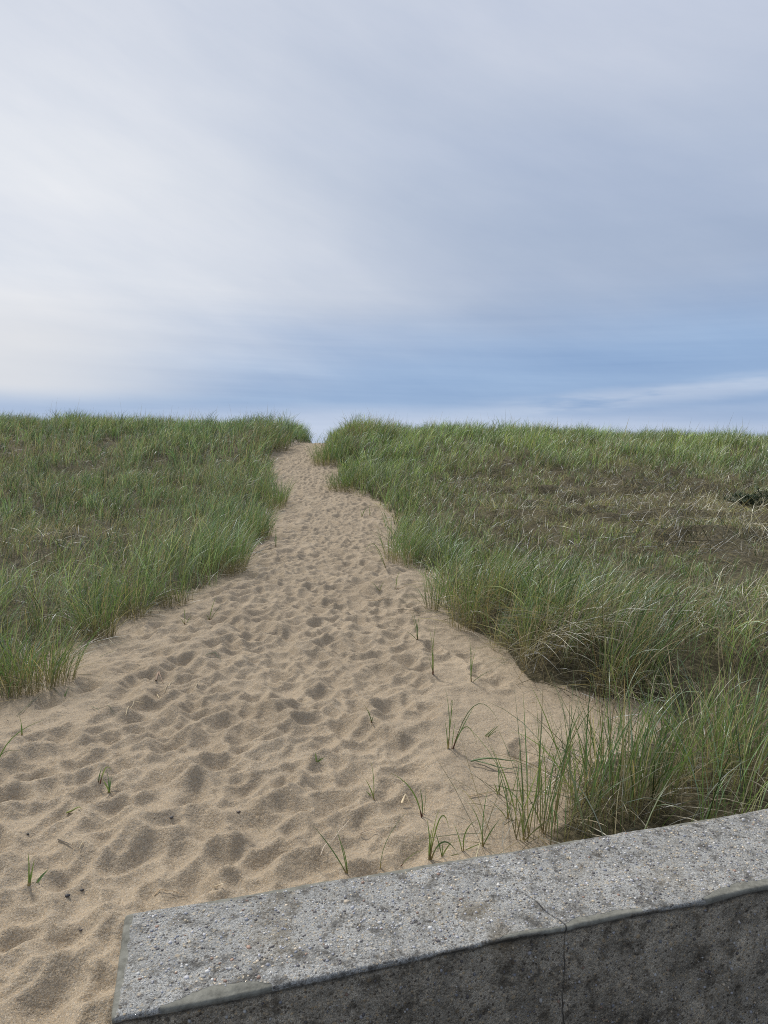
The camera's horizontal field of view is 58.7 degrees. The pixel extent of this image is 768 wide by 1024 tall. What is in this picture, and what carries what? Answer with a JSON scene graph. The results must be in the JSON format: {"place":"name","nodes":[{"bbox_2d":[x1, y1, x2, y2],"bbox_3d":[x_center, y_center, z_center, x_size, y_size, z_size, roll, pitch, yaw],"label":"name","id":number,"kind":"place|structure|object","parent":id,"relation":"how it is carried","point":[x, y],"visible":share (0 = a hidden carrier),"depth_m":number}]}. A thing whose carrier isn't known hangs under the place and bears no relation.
{"place":"outdoors","nodes":[
{"label":"outdoors","id":0,"kind":"place"},
{"bbox_2d":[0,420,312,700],"bbox_3d":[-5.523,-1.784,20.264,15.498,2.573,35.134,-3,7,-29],"label":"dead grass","id":1,"kind":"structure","parent":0,"point":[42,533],"depth_m":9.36},
{"bbox_2d":[0,427,767,1023],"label":"sand ground","id":2,"kind":"structure","parent":0,"point":[308,639],"depth_m":3.53},
{"bbox_2d":[0,721,39,756],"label":"grass sprig","id":3,"kind":"object","parent":2,"relation":"on","point":[11,739],"depth_m":2.94},
{"bbox_2d":[27,855,34,885],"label":"grass sprig","id":4,"kind":"object","parent":2,"relation":"on","point":[29,878],"depth_m":2.20},
{"bbox_2d":[36,870,46,882],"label":"grass sprig","id":5,"kind":"object","parent":2,"relation":"on","point":[39,878],"depth_m":2.21},
{"bbox_2d":[0,610,110,700],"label":"grass tussock","id":6,"kind":"object","parent":2,"relation":"on","point":[53,663],"depth_m":3.99},
{"bbox_2d":[35,564,145,641],"bbox_3d":[-2.178,0.674,5.069,0.861,0.558,0.788,0,6,0],"label":"grass tussock","id":7,"kind":"object","parent":2,"relation":"on","point":[96,623],"depth_m":5.06},
{"bbox_2d":[98,766,110,783],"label":"grass sprig","id":8,"kind":"object","parent":2,"relation":"on","point":[102,774],"depth_m":2.89},
{"bbox_2d":[103,773,111,792],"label":"grass sprig","id":9,"kind":"object","parent":2,"relation":"on","point":[109,785],"depth_m":2.84},
{"bbox_2d":[93,557,179,619],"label":"grass tussock","id":10,"kind":"object","parent":2,"relation":"on","point":[140,607],"depth_m":5.66},
{"bbox_2d":[155,671,162,681],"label":"fallen leaf","id":11,"kind":"object","parent":2,"relation":"on","point":[157,674],"visible":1,"depth_m":4.14},
{"bbox_2d":[0,399,319,698],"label":"dune grass","id":12,"kind":"structure","parent":2,"relation":"on","point":[89,425],"depth_m":13.16},
{"bbox_2d":[127,564,207,607],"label":"grass tussock","id":13,"kind":"object","parent":2,"relation":"on","point":[168,595],"depth_m":6.06},
{"bbox_2d":[159,563,195,605],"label":"grass tussock","id":14,"kind":"object","parent":2,"relation":"on","point":[182,590],"depth_m":6.09},
{"bbox_2d":[179,516,272,576],"bbox_3d":[-1.792,0.363,7.548,1.206,0.678,1.101,0,6,0],"label":"grass tussock","id":15,"kind":"object","parent":2,"relation":"on","point":[228,553],"depth_m":7.51},
{"bbox_2d":[237,502,279,541],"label":"grass tussock","id":16,"kind":"object","parent":2,"relation":"on","point":[269,530],"depth_m":10.18},
{"bbox_2d":[251,417,295,452],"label":"grass tussock","id":17,"kind":"object","parent":2,"relation":"on","point":[281,446],"depth_m":22.93},
{"bbox_2d":[256,475,297,510],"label":"grass tussock","id":18,"kind":"object","parent":2,"relation":"on","point":[282,499],"depth_m":13.96},
{"bbox_2d":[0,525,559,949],"bbox_3d":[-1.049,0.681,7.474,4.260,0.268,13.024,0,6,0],"label":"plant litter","id":19,"kind":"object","parent":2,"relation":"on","point":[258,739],"visible":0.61,"depth_m":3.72},
{"bbox_2d":[301,431,356,466],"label":"grass tussock","id":20,"kind":"object","parent":2,"relation":"on","point":[327,458],"depth_m":19.93},
{"bbox_2d":[314,827,347,873],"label":"grass sprig","id":21,"kind":"object","parent":2,"relation":"on","point":[346,871],"depth_m":2.29},
{"bbox_2d":[320,459,371,492],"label":"grass tussock","id":22,"kind":"object","parent":2,"relation":"on","point":[350,479],"depth_m":16.15},
{"bbox_2d":[366,764,374,799],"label":"grass sprig","id":23,"kind":"object","parent":2,"relation":"on","point":[370,788],"depth_m":2.78},
{"bbox_2d":[341,410,403,441],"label":"grass tussock","id":24,"kind":"object","parent":2,"relation":"on","point":[362,424],"depth_m":22.35},
{"bbox_2d":[380,815,403,867],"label":"grass sprig","id":25,"kind":"object","parent":2,"relation":"on","point":[385,843],"depth_m":2.33},
{"bbox_2d":[368,518,437,565],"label":"grass tussock","id":26,"kind":"object","parent":2,"relation":"on","point":[395,550],"depth_m":8.23},
{"bbox_2d":[401,794,409,803],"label":"fallen leaf","id":27,"kind":"object","parent":2,"relation":"on","point":[403,798],"visible":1,"depth_m":2.78},
{"bbox_2d":[391,773,422,817],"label":"grass sprig","id":28,"kind":"object","parent":2,"relation":"on","point":[421,814],"depth_m":2.62},
{"bbox_2d":[408,615,419,639],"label":"grass sprig","id":29,"kind":"object","parent":2,"relation":"on","point":[415,629],"depth_m":4.90},
{"bbox_2d":[399,566,457,608],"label":"grass tussock","id":30,"kind":"object","parent":2,"relation":"on","point":[433,598],"depth_m":5.88},
{"bbox_2d":[428,625,435,674],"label":"grass sprig","id":31,"kind":"object","parent":2,"relation":"on","point":[432,666],"depth_m":4.21},
{"bbox_2d":[427,807,456,859],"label":"grass sprig","id":32,"kind":"object","parent":2,"relation":"on","point":[430,857],"depth_m":2.37},
{"bbox_2d":[434,830,457,856],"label":"grass sprig","id":33,"kind":"object","parent":2,"relation":"on","point":[442,853],"depth_m":2.38},
{"bbox_2d":[445,689,451,748],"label":"grass sprig","id":34,"kind":"object","parent":2,"relation":"on","point":[448,738],"depth_m":3.19},
{"bbox_2d":[454,820,481,850],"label":"grass sprig","id":35,"kind":"object","parent":2,"relation":"on","point":[464,838],"depth_m":2.40},
{"bbox_2d":[451,703,494,748],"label":"grass sprig","id":36,"kind":"object","parent":2,"relation":"on","point":[462,728],"depth_m":3.18},
{"bbox_2d":[409,538,549,632],"bbox_3d":[0.750,0.557,5.251,1.048,0.754,1.036,-6,8,-44],"label":"grass tussock","id":37,"kind":"object","parent":2,"relation":"on","point":[477,603],"depth_m":5.30},
{"bbox_2d":[469,638,490,681],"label":"grass sprig","id":38,"kind":"object","parent":2,"relation":"on","point":[471,668],"depth_m":4.08},
{"bbox_2d":[469,791,499,846],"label":"grass sprig","id":39,"kind":"object","parent":2,"relation":"on","point":[483,843],"depth_m":2.43},
{"bbox_2d":[471,757,517,761],"bbox_3d":[0.502,1.113,3.046,0.233,0.032,0.013,2,6,16],"label":"grass straw","id":40,"kind":"object","parent":2,"relation":"on","point":[490,758],"depth_m":3.05},
{"bbox_2d":[493,763,500,794],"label":"grass sprig","id":41,"kind":"object","parent":2,"relation":"on","point":[500,783],"depth_m":2.81},
{"bbox_2d":[477,761,517,771],"bbox_3d":[0.497,1.133,3.036,0.215,0.026,0.027,5,8,41],"label":"grass straw","id":42,"kind":"object","parent":2,"relation":"on","point":[493,765],"depth_m":3.04},
{"bbox_2d":[491,767,519,818],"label":"grass sprig","id":43,"kind":"object","parent":2,"relation":"on","point":[506,802],"depth_m":2.65},
{"bbox_2d":[451,555,601,652],"bbox_3d":[1.006,0.654,4.689,1.105,0.686,1.026,0,6,0],"label":"grass tussock","id":44,"kind":"object","parent":2,"relation":"on","point":[513,623],"depth_m":4.76},
{"bbox_2d":[476,568,580,665],"bbox_3d":[0.947,0.656,4.535,0.741,0.703,0.764,0,6,0],"label":"grass tussock","id":45,"kind":"object","parent":2,"relation":"on","point":[532,636],"depth_m":4.50},
{"bbox_2d":[513,758,549,840],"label":"grass sprig","id":46,"kind":"object","parent":2,"relation":"on","point":[523,830],"depth_m":2.50},
{"bbox_2d":[521,731,560,833],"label":"grass sprig","id":47,"kind":"object","parent":2,"relation":"on","point":[545,798],"depth_m":2.53},
{"bbox_2d":[468,674,667,844],"bbox_3d":[0.728,0.931,2.438,0.638,0.578,0.699,-4,7,-34],"label":"grass tussock","id":48,"kind":"object","parent":2,"relation":"on","point":[562,772],"depth_m":2.51},
{"bbox_2d":[470,560,697,673],"bbox_3d":[1.210,0.658,4.123,1.477,0.782,1.072,-1,6,-11],"label":"grass tussock","id":49,"kind":"object","parent":2,"relation":"on","point":[592,631],"depth_m":4.20},
{"bbox_2d":[473,655,767,831],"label":"grass tussock","id":50,"kind":"object","parent":2,"relation":"on","point":[622,760],"depth_m":2.64},
{"bbox_2d":[543,578,720,706],"bbox_3d":[1.367,0.719,3.824,1.007,0.714,0.961,0,6,0],"label":"grass tussock","id":51,"kind":"object","parent":2,"relation":"on","point":[614,666],"depth_m":3.86},
{"bbox_2d":[556,635,767,812],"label":"grass tussock","id":52,"kind":"object","parent":2,"relation":"on","point":[718,728],"depth_m":2.84},
{"bbox_2d":[722,491,762,506],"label":"shrub","id":53,"kind":"object","parent":2,"relation":"on","point":[745,499],"visible":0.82,"depth_m":12.47},
{"bbox_2d":[750,485,767,505],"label":"shrub","id":54,"kind":"object","parent":2,"relation":"on","point":[765,494],"visible":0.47,"depth_m":12.54},
{"bbox_2d":[0,0,767,442],"label":"sky","id":55,"kind":"structure","parent":0,"point":[540,211]},
{"bbox_2d":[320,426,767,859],"bbox_3d":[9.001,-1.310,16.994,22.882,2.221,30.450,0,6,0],"label":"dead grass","id":56,"kind":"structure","parent":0,"point":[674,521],"depth_m":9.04},
{"bbox_2d":[321,408,767,838],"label":"dune grass","id":57,"kind":"structure","parent":0,"point":[693,449],"depth_m":9.99},
{"label":"pavement","id":58,"kind":"structure","parent":0,"visible":0},
{"bbox_2d":[111,809,767,1023],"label":"concrete wall","id":59,"kind":"structure","parent":58,"relation":"on","point":[664,925],"depth_m":1.75}
]}

